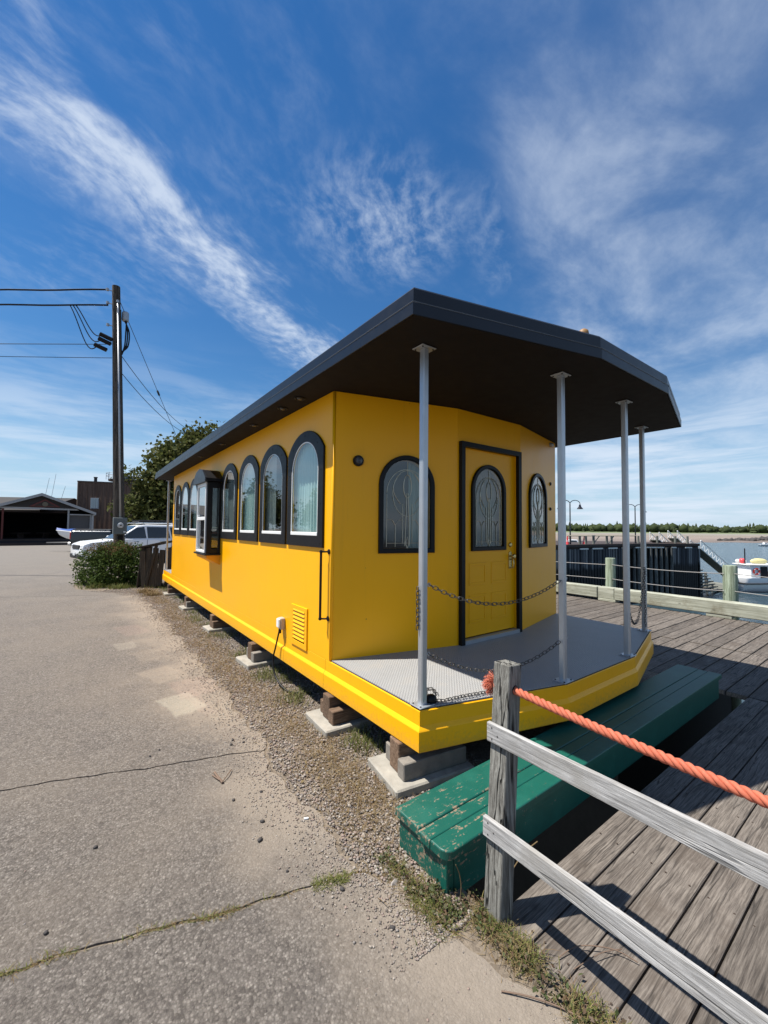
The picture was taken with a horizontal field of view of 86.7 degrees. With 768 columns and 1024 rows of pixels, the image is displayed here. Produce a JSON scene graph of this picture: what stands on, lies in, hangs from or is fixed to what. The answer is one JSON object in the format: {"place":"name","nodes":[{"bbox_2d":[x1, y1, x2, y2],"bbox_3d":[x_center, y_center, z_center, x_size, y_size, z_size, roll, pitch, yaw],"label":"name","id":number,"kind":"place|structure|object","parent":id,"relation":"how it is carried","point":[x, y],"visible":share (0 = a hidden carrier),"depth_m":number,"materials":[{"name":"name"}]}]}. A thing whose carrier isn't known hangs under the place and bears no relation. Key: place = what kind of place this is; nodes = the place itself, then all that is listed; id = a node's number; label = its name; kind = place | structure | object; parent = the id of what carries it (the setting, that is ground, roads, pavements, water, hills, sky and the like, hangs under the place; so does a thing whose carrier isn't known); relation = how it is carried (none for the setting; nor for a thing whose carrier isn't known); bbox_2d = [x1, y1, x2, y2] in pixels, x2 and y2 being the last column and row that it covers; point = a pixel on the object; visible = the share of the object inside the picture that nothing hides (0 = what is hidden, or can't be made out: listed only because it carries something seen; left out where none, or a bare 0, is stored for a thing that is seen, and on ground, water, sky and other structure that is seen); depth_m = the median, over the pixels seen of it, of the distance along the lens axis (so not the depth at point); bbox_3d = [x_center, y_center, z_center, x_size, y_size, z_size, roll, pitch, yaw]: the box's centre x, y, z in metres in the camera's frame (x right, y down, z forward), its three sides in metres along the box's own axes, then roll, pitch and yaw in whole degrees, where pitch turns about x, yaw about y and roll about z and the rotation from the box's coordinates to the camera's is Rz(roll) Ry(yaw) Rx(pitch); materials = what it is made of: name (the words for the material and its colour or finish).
{"place":"outdoors","nodes":[
{"label":"outdoors","id":0,"kind":"place"},
{"bbox_2d":[0,476,76,512],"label":"long building","id":1,"kind":"structure","parent":0,"point":[68,500],"depth_m":47.46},
{"bbox_2d":[0,871,350,976],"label":"crack grass","id":2,"kind":"structure","parent":0,"point":[62,950],"depth_m":1.74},
{"bbox_2d":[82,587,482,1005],"bbox_3d":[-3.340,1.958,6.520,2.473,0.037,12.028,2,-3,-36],"label":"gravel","id":3,"kind":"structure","parent":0,"point":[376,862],"depth_m":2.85,"materials":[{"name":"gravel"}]},
{"bbox_2d":[236,655,284,669],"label":"footing slab","id":4,"kind":"structure","parent":3,"relation":"on","point":[246,662],"depth_m":5.08,"materials":[{"name":"concrete"}]},
{"bbox_2d":[248,641,263,659],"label":"timber block","id":5,"kind":"structure","parent":4,"relation":"on","point":[253,646],"depth_m":5.15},
{"bbox_2d":[251,649,277,662],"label":"support block","id":6,"kind":"structure","parent":4,"relation":"on","point":[261,655],"depth_m":5.10,"materials":[{"name":"concrete"}]},
{"bbox_2d":[456,865,461,899],"bbox_3d":[0.345,1.731,1.888,0.029,0.184,0.005,1,-2,0],"label":"weed stalk","id":7,"kind":"object","parent":3,"relation":"on","point":[460,882],"visible":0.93,"depth_m":1.89,"materials":[{"name":"green plant"}]},
{"bbox_2d":[395,664,721,894],"bbox_3d":[1.826,1.798,3.273,4.120,0.257,0.402,2,-3,-36],"label":"green step","id":8,"kind":"object","parent":3,"relation":"on","point":[442,836],"visible":0.89,"depth_m":2.50,"materials":[{"name":"paint"}]},
{"bbox_2d":[0,545,577,1023],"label":"road","id":9,"kind":"structure","parent":0,"point":[124,795],"depth_m":2.06,"materials":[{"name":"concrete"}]},
{"bbox_2d":[0,493,95,545],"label":"pavilion","id":10,"kind":"structure","parent":9,"relation":"on","point":[26,528],"depth_m":37.98,"materials":[{"name":"wood"}]},
{"bbox_2d":[46,542,67,543],"bbox_3d":[-20.061,2.271,26.951,4.614,0.689,1.920,1,-2,0],"label":"boat trailer","id":11,"kind":"object","parent":9,"relation":"on","point":[57,542],"visible":0.03,"depth_m":26.62,"materials":[{"name":"grey metal"}]},
{"bbox_2d":[56,528,72,538],"bbox_3d":[-19.764,1.481,26.983,3.935,0.840,1.584,1,-2,0],"label":"covered boat","id":12,"kind":"object","parent":11,"relation":"on","point":[65,533],"visible":0.23,"depth_m":26.70,"materials":[{"name":"white paint"}]},
{"bbox_2d":[68,529,111,545],"bbox_3d":[-15.394,1.635,24.778,5.890,1.878,1.954,1,-2,-15],"label":"pickup truck","id":13,"kind":"object","parent":9,"relation":"on","point":[76,535],"visible":0.2,"depth_m":23.36,"materials":[{"name":"black paint"}]},
{"bbox_2d":[70,520,172,559],"bbox_3d":[-11.666,1.402,19.191,2.220,2.044,4.810,-1,-3,41],"label":"parked car","id":14,"kind":"object","parent":9,"relation":"on","point":[143,532],"visible":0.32,"depth_m":18.71,"materials":[{"name":"white paint"}]},
{"bbox_2d":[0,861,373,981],"bbox_3d":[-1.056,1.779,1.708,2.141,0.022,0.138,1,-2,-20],"label":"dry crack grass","id":15,"kind":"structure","parent":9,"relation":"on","point":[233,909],"depth_m":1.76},
{"bbox_2d":[212,769,231,783],"bbox_3d":[-1.132,1.817,2.799,0.118,0.021,0.151,1,-2,-2],"label":"twig","id":16,"kind":"object","parent":9,"relation":"on","point":[216,776],"visible":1,"depth_m":2.78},
{"bbox_2d":[9,621,556,1023],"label":"grit","id":17,"kind":"object","parent":9,"relation":"on","point":[468,988],"visible":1,"depth_m":1.93,"materials":[{"name":"gravel"}]},
{"bbox_2d":[306,868,353,892],"bbox_3d":[-0.250,1.794,1.984,0.256,0.037,0.159,1,-2,-11],"label":"crack tuft","id":18,"kind":"object","parent":9,"relation":"on","point":[328,878],"visible":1,"depth_m":1.98,"materials":[{"name":"green plant"}]},
{"bbox_2d":[501,990,580,1018],"bbox_3d":[0.569,1.781,1.479,0.273,0.012,0.015,0,-2,17],"label":"twig","id":19,"kind":"object","parent":9,"relation":"on","point":[529,996],"visible":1,"depth_m":1.49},
{"bbox_2d":[17,579,657,1023],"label":"ground","id":20,"kind":"structure","parent":0,"point":[481,751],"depth_m":2.92,"materials":[{"name":"soil"}]},
{"bbox_2d":[69,539,141,587],"bbox_3d":[-8.011,1.478,11.885,2.713,1.420,1.784,0,-2,10],"label":"shrub","id":21,"kind":"object","parent":20,"relation":"on","point":[99,573],"visible":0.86,"depth_m":11.67,"materials":[{"name":"green plant"}]},
{"bbox_2d":[93,285,129,576],"bbox_3d":[-9.290,-2.635,13.829,1.145,10.262,0.566,2,-3,-36],"label":"utility pole","id":22,"kind":"object","parent":20,"relation":"on","point":[119,530],"visible":0.99,"depth_m":13.87,"materials":[{"name":"wood"}]},
{"bbox_2d":[0,356,98,357],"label":"service wire","id":23,"kind":"object","parent":22,"relation":"attached to","point":[54,357],"visible":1,"depth_m":13.88,"materials":[{"name":"black paint"}]},
{"bbox_2d":[0,288,105,290],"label":"service wire","id":24,"kind":"object","parent":22,"relation":"attached to","point":[49,289],"visible":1,"depth_m":13.81,"materials":[{"name":"black paint"}]},
{"bbox_2d":[0,304,107,305],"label":"service wire","id":25,"kind":"object","parent":22,"relation":"attached to","point":[56,304],"visible":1,"depth_m":13.81,"materials":[{"name":"black paint"}]},
{"bbox_2d":[70,305,98,348],"bbox_3d":[-10.099,-6.261,13.742,1.224,1.591,0.126,0,-2,2],"label":"drop cable","id":26,"kind":"object","parent":25,"relation":"hanging from","point":[84,326],"visible":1,"depth_m":13.77,"materials":[{"name":"rubber"}]},
{"bbox_2d":[121,304,182,450],"bbox_3d":[-10.569,-4.947,19.654,0.090,4.309,11.710,1,-2,-14],"label":"guy wire","id":27,"kind":"object","parent":22,"relation":"attached to","point":[158,393],"visible":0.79,"depth_m":17.75,"materials":[{"name":"black paint"}]},
{"bbox_2d":[122,357,188,429],"bbox_3d":[-10.731,-5.125,20.623,0.023,0.682,13.499,1,-2,-14],"label":"service wire","id":28,"kind":"object","parent":22,"relation":"attached to","point":[149,392],"visible":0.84,"depth_m":17.05,"materials":[{"name":"black paint"}]},
{"bbox_2d":[122,374,188,434],"bbox_3d":[-10.727,-4.799,20.621,0.023,0.932,13.481,1,-2,-14],"label":"service wire","id":29,"kind":"object","parent":22,"relation":"attached to","point":[149,404],"visible":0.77,"depth_m":16.97,"materials":[{"name":"black paint"}]},
{"bbox_2d":[77,477,149,528],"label":"brown building","id":30,"kind":"structure","parent":20,"relation":"on","point":[95,495],"depth_m":48.00,"materials":[{"name":"wood"}]},
{"bbox_2d":[90,498,98,508],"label":"window","id":31,"kind":"structure","parent":30,"relation":"in","point":[94,502],"depth_m":47.92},
{"bbox_2d":[76,582,167,589],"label":"grass tufts","id":32,"kind":"object","parent":20,"relation":"on","point":[98,586],"visible":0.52,"depth_m":11.28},
{"bbox_2d":[106,472,140,482],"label":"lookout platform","id":33,"kind":"structure","parent":20,"relation":"on","point":[111,480],"depth_m":59.27,"materials":[{"name":"white metal"}]},
{"bbox_2d":[137,587,165,596],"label":"dry grass","id":34,"kind":"structure","parent":20,"relation":"on","point":[149,592],"depth_m":10.29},
{"bbox_2d":[136,540,171,587],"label":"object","id":35,"kind":"object","parent":20,"relation":"on","point":[150,570],"visible":0.66,"depth_m":11.35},
{"bbox_2d":[107,417,224,525],"bbox_3d":[-11.361,-1.624,25.566,9.888,8.948,5.721,2,-3,-36],"label":"broadleaf tree","id":36,"kind":"object","parent":20,"relation":"on","point":[147,487],"visible":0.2,"depth_m":23.37,"materials":[{"name":"green plant"}]},
{"bbox_2d":[163,592,184,595],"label":"footing slab","id":37,"kind":"structure","parent":20,"relation":"on","point":[165,593],"depth_m":10.18,"materials":[{"name":"concrete"}]},
{"bbox_2d":[168,588,181,593],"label":"support block","id":38,"kind":"structure","parent":37,"relation":"on","point":[172,590],"depth_m":10.21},
{"bbox_2d":[178,605,204,610],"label":"footing slab","id":39,"kind":"structure","parent":20,"relation":"on","point":[183,607],"depth_m":8.45,"materials":[{"name":"concrete"}]},
{"bbox_2d":[184,596,193,606],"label":"timber block","id":40,"kind":"structure","parent":39,"relation":"on","point":[186,598],"depth_m":8.50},
{"bbox_2d":[186,601,200,607],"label":"support block","id":41,"kind":"structure","parent":39,"relation":"on","point":[191,604],"depth_m":8.47,"materials":[{"name":"concrete"}]},
{"bbox_2d":[203,625,234,632],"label":"footing slab","id":42,"kind":"structure","parent":20,"relation":"on","point":[208,628],"depth_m":6.74,"materials":[{"name":"concrete"}]},
{"bbox_2d":[210,614,221,626],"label":"timber block","id":43,"kind":"structure","parent":42,"relation":"on","point":[213,617],"depth_m":6.78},
{"bbox_2d":[212,620,229,628],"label":"support block","id":44,"kind":"structure","parent":42,"relation":"on","point":[218,623],"depth_m":6.74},
{"bbox_2d":[157,587,387,760],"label":"grass tufts","id":45,"kind":"object","parent":20,"relation":"on","point":[267,670],"visible":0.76,"depth_m":4.21,"materials":[{"name":"plant"}]},
{"bbox_2d":[133,589,415,901],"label":"dry grass","id":46,"kind":"structure","parent":20,"relation":"on","point":[325,753],"depth_m":3.05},
{"bbox_2d":[156,595,394,830],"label":"leaf litter","id":47,"kind":"object","parent":20,"relation":"on","point":[302,781],"visible":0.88,"depth_m":3.97,"materials":[{"name":"brown plant"}]},
{"bbox_2d":[305,709,374,738],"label":"footing slab","id":48,"kind":"structure","parent":20,"relation":"on","point":[317,719],"depth_m":3.50,"materials":[{"name":"concrete"}]},
{"bbox_2d":[320,698,322,712],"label":"support block","id":49,"kind":"structure","parent":48,"relation":"on","point":[321,704],"depth_m":3.70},
{"bbox_2d":[323,692,344,718],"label":"timber block","id":50,"kind":"structure","parent":48,"relation":"on","point":[330,700],"depth_m":3.57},
{"bbox_2d":[328,704,364,725],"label":"support block","id":51,"kind":"structure","parent":48,"relation":"on","point":[337,715],"depth_m":3.50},
{"bbox_2d":[391,878,397,886],"bbox_3d":[0.051,1.795,1.974,0.051,0.021,0.025,2,-3,-29],"label":"pale stone","id":52,"kind":"object","parent":20,"relation":"on","point":[394,881],"visible":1,"depth_m":1.97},
{"bbox_2d":[368,753,473,800],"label":"footing slab","id":53,"kind":"structure","parent":20,"relation":"on","point":[392,780],"depth_m":2.75,"materials":[{"name":"concrete"}]},
{"bbox_2d":[386,741,389,760],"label":"support block","id":54,"kind":"structure","parent":53,"relation":"on","point":[388,750],"depth_m":2.96,"materials":[{"name":"concrete"}]},
{"bbox_2d":[390,735,417,772],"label":"timber block","id":55,"kind":"structure","parent":53,"relation":"on","point":[399,749],"depth_m":2.81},
{"bbox_2d":[155,287,680,752],"bbox_3d":[-1.343,0.339,7.987,4.301,3.054,11.608,2,-3,-36],"label":"ticket cabin","id":56,"kind":"object","parent":55,"relation":"on","point":[337,504],"visible":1,"depth_m":4.00,"materials":[{"name":"yellow paint"}]},
{"bbox_2d":[173,485,181,534],"bbox_3d":[-4.961,-0.055,9.777,0.022,1.180,0.800,2,-3,-36],"label":"window","id":57,"kind":"structure","parent":56,"relation":"in","point":[178,493],"depth_m":9.75,"materials":[{"name":"black glass"}]},
{"bbox_2d":[180,482,189,534],"bbox_3d":[-4.430,-0.079,9.060,0.022,1.180,0.815,2,-3,-36],"label":"window","id":58,"kind":"structure","parent":56,"relation":"in","point":[185,490],"depth_m":9.06,"materials":[{"name":"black glass"}]},
{"bbox_2d":[188,479,197,535],"bbox_3d":[-3.907,-0.102,8.353,0.022,1.180,0.835,2,-3,-36],"label":"window","id":59,"kind":"structure","parent":56,"relation":"in","point":[193,489],"depth_m":8.41,"materials":[{"name":"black glass"}]},
{"bbox_2d":[220,463,237,539],"bbox_3d":[-2.416,-0.169,6.338,0.022,1.180,0.820,2,-3,-36],"label":"window frame","id":60,"kind":"structure","parent":56,"relation":"in","point":[229,493],"depth_m":6.31,"materials":[{"name":"black paint"}]},
{"bbox_2d":[238,455,259,541],"bbox_3d":[-1.881,-0.191,5.665,0.083,1.180,0.920,2,-3,-36],"label":"window frame","id":61,"kind":"structure","parent":56,"relation":"in","point":[249,532],"depth_m":5.68,"materials":[{"name":"black paint"}]},
{"bbox_2d":[259,445,287,543],"bbox_3d":[-1.312,-0.216,4.904,0.093,1.180,0.830,2,-3,-36],"label":"window frame","id":62,"kind":"structure","parent":56,"relation":"in","point":[269,535],"depth_m":5.01,"materials":[{"name":"black paint"}]},
{"bbox_2d":[272,629,316,693],"bbox_3d":[-0.999,1.595,4.349,0.597,0.632,0.152,-1,-3,25],"label":"power cord","id":63,"kind":"object","parent":56,"relation":"hanging from","point":[279,632],"visible":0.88,"depth_m":4.47,"materials":[{"name":"black paint"}]},
{"bbox_2d":[286,431,324,547],"bbox_3d":[-0.797,-0.240,4.200,0.083,1.180,0.845,2,-3,-36],"label":"window frame","id":64,"kind":"structure","parent":56,"relation":"in","point":[309,475],"depth_m":4.22,"materials":[{"name":"black paint"}]},
{"bbox_2d":[378,455,434,553],"bbox_3d":[0.232,-0.078,4.001,0.605,0.961,0.029,2,-3,-22],"label":"window frame","id":65,"kind":"structure","parent":56,"relation":"in","point":[405,457],"depth_m":3.97,"materials":[{"name":"black paint"}]},
{"bbox_2d":[416,586,418,629],"bbox_3d":[0.229,0.657,2.779,0.021,0.300,0.021,0,-2,12],"label":"chain","id":66,"kind":"object","parent":56,"relation":"hanging from","point":[417,608],"visible":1,"depth_m":2.77,"materials":[{"name":"metal"}]},
{"bbox_2d":[427,694,436,703],"bbox_3d":[0.325,1.283,2.797,0.077,0.056,0.077,2,-3,-36],"label":"padlock","id":67,"kind":"object","parent":56,"relation":"on","point":[432,698],"visible":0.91,"depth_m":2.77,"materials":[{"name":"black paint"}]},
{"bbox_2d":[427,687,485,701],"bbox_3d":[0.511,1.267,2.890,0.484,0.105,0.246,0,-2,7],"label":"chain","id":68,"kind":"object","parent":56,"relation":"on","point":[434,691],"visible":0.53,"depth_m":2.90,"materials":[{"name":"metal"}]},
{"bbox_2d":[465,448,515,637],"bbox_3d":[1.155,0.331,4.584,0.922,2.017,0.217,2,-3,-36],"label":"door","id":69,"kind":"structure","parent":56,"relation":"in","point":[489,567],"depth_m":4.61,"materials":[{"name":"yellow paint"}]},
{"bbox_2d":[428,640,560,672],"bbox_3d":[0.849,1.086,3.012,1.167,0.196,0.031,1,-2,-21],"label":"chain","id":70,"kind":"object","parent":56,"relation":"hanging from","point":[479,669],"visible":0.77,"depth_m":2.95,"materials":[{"name":"metal"}]},
{"bbox_2d":[429,580,560,605],"bbox_3d":[0.857,0.606,3.033,1.173,0.186,0.031,1,-2,-21],"label":"chain","id":71,"kind":"object","parent":56,"relation":"hanging from","point":[458,598],"visible":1,"depth_m":3.01,"materials":[{"name":"metal"}]},
{"bbox_2d":[528,473,547,547],"bbox_3d":[2.019,-0.023,5.320,0.029,0.963,0.640,-1,-3,40],"label":"window frame","id":72,"kind":"structure","parent":56,"relation":"in","point":[545,544],"depth_m":5.31,"materials":[{"name":"black paint"}]},
{"bbox_2d":[631,567,645,624],"bbox_3d":[2.746,0.922,4.419,0.028,0.566,1.177,-1,-3,40],"label":"chain","id":73,"kind":"object","parent":56,"relation":"hanging from","point":[635,622],"visible":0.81,"depth_m":4.62,"materials":[{"name":"metal"}]},
{"bbox_2d":[644,569,646,626],"bbox_3d":[3.110,1.023,4.844,0.045,0.690,0.027,2,-3,-36],"label":"chain","id":74,"kind":"object","parent":56,"relation":"hanging from","point":[645,600],"visible":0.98,"depth_m":4.84,"materials":[{"name":"metal"}]},
{"bbox_2d":[398,744,465,781],"bbox_3d":[0.342,1.738,2.846,0.520,0.115,0.090,2,-3,-27],"label":"support block","id":75,"kind":"object","parent":53,"relation":"on","point":[413,766],"depth_m":2.79,"materials":[{"name":"concrete"}]},
{"bbox_2d":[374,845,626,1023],"bbox_3d":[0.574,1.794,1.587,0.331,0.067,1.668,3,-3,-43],"label":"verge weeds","id":76,"kind":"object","parent":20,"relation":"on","point":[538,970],"visible":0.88,"depth_m":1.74,"materials":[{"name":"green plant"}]},
{"bbox_2d":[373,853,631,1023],"bbox_3d":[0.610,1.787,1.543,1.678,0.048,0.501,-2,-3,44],"label":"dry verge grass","id":77,"kind":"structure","parent":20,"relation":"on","point":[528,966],"depth_m":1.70,"materials":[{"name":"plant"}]},
{"bbox_2d":[373,850,632,1023],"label":"verge grass","id":78,"kind":"structure","parent":20,"relation":"on","point":[430,913],"depth_m":1.75,"materials":[{"name":"plant"}]},
{"bbox_2d":[483,659,767,1023],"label":"wooden fence","id":79,"kind":"object","parent":20,"relation":"on","point":[506,846],"visible":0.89,"depth_m":1.51,"materials":[{"name":"wood"}]},
{"bbox_2d":[481,670,767,808],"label":"rope","id":80,"kind":"object","parent":79,"relation":"attached to","point":[738,790],"visible":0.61,"depth_m":1.45,"materials":[{"name":"fabric"}]},
{"bbox_2d":[0,0,767,526],"label":"sky","id":81,"kind":"structure","parent":0,"point":[256,182],"materials":[{"name":"blue"}]},
{"bbox_2d":[556,531,767,542],"bbox_3d":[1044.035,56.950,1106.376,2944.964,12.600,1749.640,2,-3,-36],"label":"shore","id":82,"kind":"structure","parent":0,"point":[694,537],"depth_m":437.12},
{"bbox_2d":[556,522,767,532],"bbox_3d":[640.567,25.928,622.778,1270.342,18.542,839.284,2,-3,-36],"label":"wood","id":83,"kind":"object","parent":82,"relation":"on","point":[673,527],"visible":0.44,"depth_m":572.43,"materials":[{"name":"green plant"}]},
{"bbox_2d":[618,542,767,702],"bbox_3d":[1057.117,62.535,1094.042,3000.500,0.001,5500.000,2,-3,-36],"label":"water","id":84,"kind":"structure","parent":0,"point":[729,553],"depth_m":109.37,"materials":[{"name":"blue liquid"}]},
{"bbox_2d":[466,693,731,908],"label":"wharf body","id":85,"kind":"object","parent":84,"relation":"in","point":[562,838],"depth_m":6.05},
{"bbox_2d":[505,594,767,1023],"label":"wharf deck","id":86,"kind":"structure","parent":85,"relation":"on","point":[708,915],"depth_m":2.06,"materials":[{"name":"wood"}]},
{"bbox_2d":[558,945,637,969],"bbox_3d":[0.864,1.805,1.657,0.311,0.020,0.076,1,-2,-5],"label":"twig","id":87,"kind":"object","parent":86,"relation":"on","point":[612,949],"visible":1,"depth_m":1.67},
{"bbox_2d":[598,598,619,602],"bbox_3d":[5.576,2.176,10.097,0.220,0.060,0.420,2,-3,-36],"label":"kerb packer","id":88,"kind":"object","parent":86,"relation":"on","point":[608,600],"visible":0.78,"depth_m":9.99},
{"bbox_2d":[598,586,615,599],"bbox_3d":[5.582,2.009,10.132,0.240,0.275,0.390,2,-3,-36],"label":"kerb timber","id":89,"kind":"object","parent":88,"relation":"on","point":[606,592],"visible":0.8,"depth_m":10.07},
{"bbox_2d":[706,613,734,618],"bbox_3d":[6.884,2.117,8.330,0.220,0.060,0.420,2,-3,-36],"label":"kerb packer","id":90,"kind":"object","parent":86,"relation":"on","point":[720,616],"visible":0.72,"depth_m":8.24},
{"bbox_2d":[614,588,767,620],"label":"kerb timber","id":91,"kind":"object","parent":90,"relation":"on","point":[733,608],"visible":1,"depth_m":8.49,"materials":[{"name":"wood"}]},
{"bbox_2d":[605,558,615,586],"bbox_3d":[5.801,5.192,10.326,0.262,8.020,0.251,2,-3,-36],"label":"mooring pile","id":92,"kind":"object","parent":84,"relation":"in","point":[610,570],"visible":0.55,"depth_m":10.37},
{"bbox_2d":[556,535,700,602],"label":"pier","id":93,"kind":"structure","parent":84,"relation":"in","point":[674,556],"depth_m":47.99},
{"bbox_2d":[557,500,582,543],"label":"street lamp","id":94,"kind":"object","parent":93,"relation":"on","point":[579,507],"visible":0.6,"depth_m":44.06,"materials":[{"name":"metal"}]},
{"bbox_2d":[629,504,639,542],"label":"street lamp","id":95,"kind":"object","parent":93,"relation":"on","point":[635,520],"visible":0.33,"depth_m":50.20,"materials":[{"name":"metal"}]},
{"bbox_2d":[649,532,668,542],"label":"gangway","id":96,"kind":"object","parent":93,"relation":"on","point":[654,541],"visible":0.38,"depth_m":56.58,"materials":[{"name":"grey metal"}]},
{"bbox_2d":[668,530,685,542],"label":"gangway","id":97,"kind":"object","parent":93,"relation":"on","point":[677,539],"visible":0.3,"depth_m":57.71,"materials":[{"name":"grey metal"}]},
{"bbox_2d":[690,540,728,574],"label":"gangway","id":98,"kind":"object","parent":93,"relation":"on","point":[710,561],"visible":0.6,"depth_m":51.52,"materials":[{"name":"grey metal"}]},
{"bbox_2d":[700,569,717,593],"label":"timber crib","id":99,"kind":"object","parent":84,"relation":"in","point":[712,587],"visible":0.46,"depth_m":52.01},
{"bbox_2d":[703,573,722,589],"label":"float","id":100,"kind":"object","parent":84,"relation":"on","point":[719,585],"visible":0.14,"depth_m":56.22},
{"bbox_2d":[722,565,741,710],"bbox_3d":[7.234,5.128,8.389,0.279,8.020,0.268,2,-3,-36],"label":"mooring pile","id":101,"kind":"object","parent":84,"relation":"in","point":[730,580],"visible":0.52,"depth_m":8.43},
{"bbox_2d":[717,536,767,540],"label":"breakwater rocks","id":102,"kind":"object","parent":84,"relation":"in","point":[749,539],"visible":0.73,"depth_m":340.83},
{"bbox_2d":[732,548,767,591],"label":"fishing boat","id":103,"kind":"object","parent":84,"relation":"on","point":[751,584],"visible":0.83,"depth_m":53.88,"materials":[{"name":"white paint"}]},
{"bbox_2d":[750,558,767,563],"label":"life raft","id":104,"kind":"object","parent":103,"relation":"on","point":[758,561],"visible":0.96,"depth_m":55.45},
{"bbox_3d":[8.792,5.068,6.284,0.266,8.001,0.255,2,-3,-36],"label":"mooring pile","id":105,"kind":"object","parent":84,"relation":"in","visible":0},
{"bbox_2d":[556,574,767,595],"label":"cable","id":106,"kind":"object","parent":105,"relation":"attached to","point":[671,586],"visible":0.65,"depth_m":9.21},
{"bbox_2d":[556,561,767,577],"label":"cable","id":107,"kind":"object","parent":105,"relation":"attached to","point":[672,570],"visible":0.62,"depth_m":9.18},
{"bbox_3d":[2.246,2.325,14.597,0.220,0.060,0.420,2,-3,-36],"label":"kerb packer","id":108,"kind":"object","parent":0,"visible":0},
{"bbox_2d":[556,581,598,596],"bbox_3d":[2.182,2.160,14.692,0.240,0.275,10.970,2,-3,-36],"label":"kerb timber","id":109,"kind":"object","parent":108,"relation":"on","point":[582,589],"visible":0.24,"depth_m":10.55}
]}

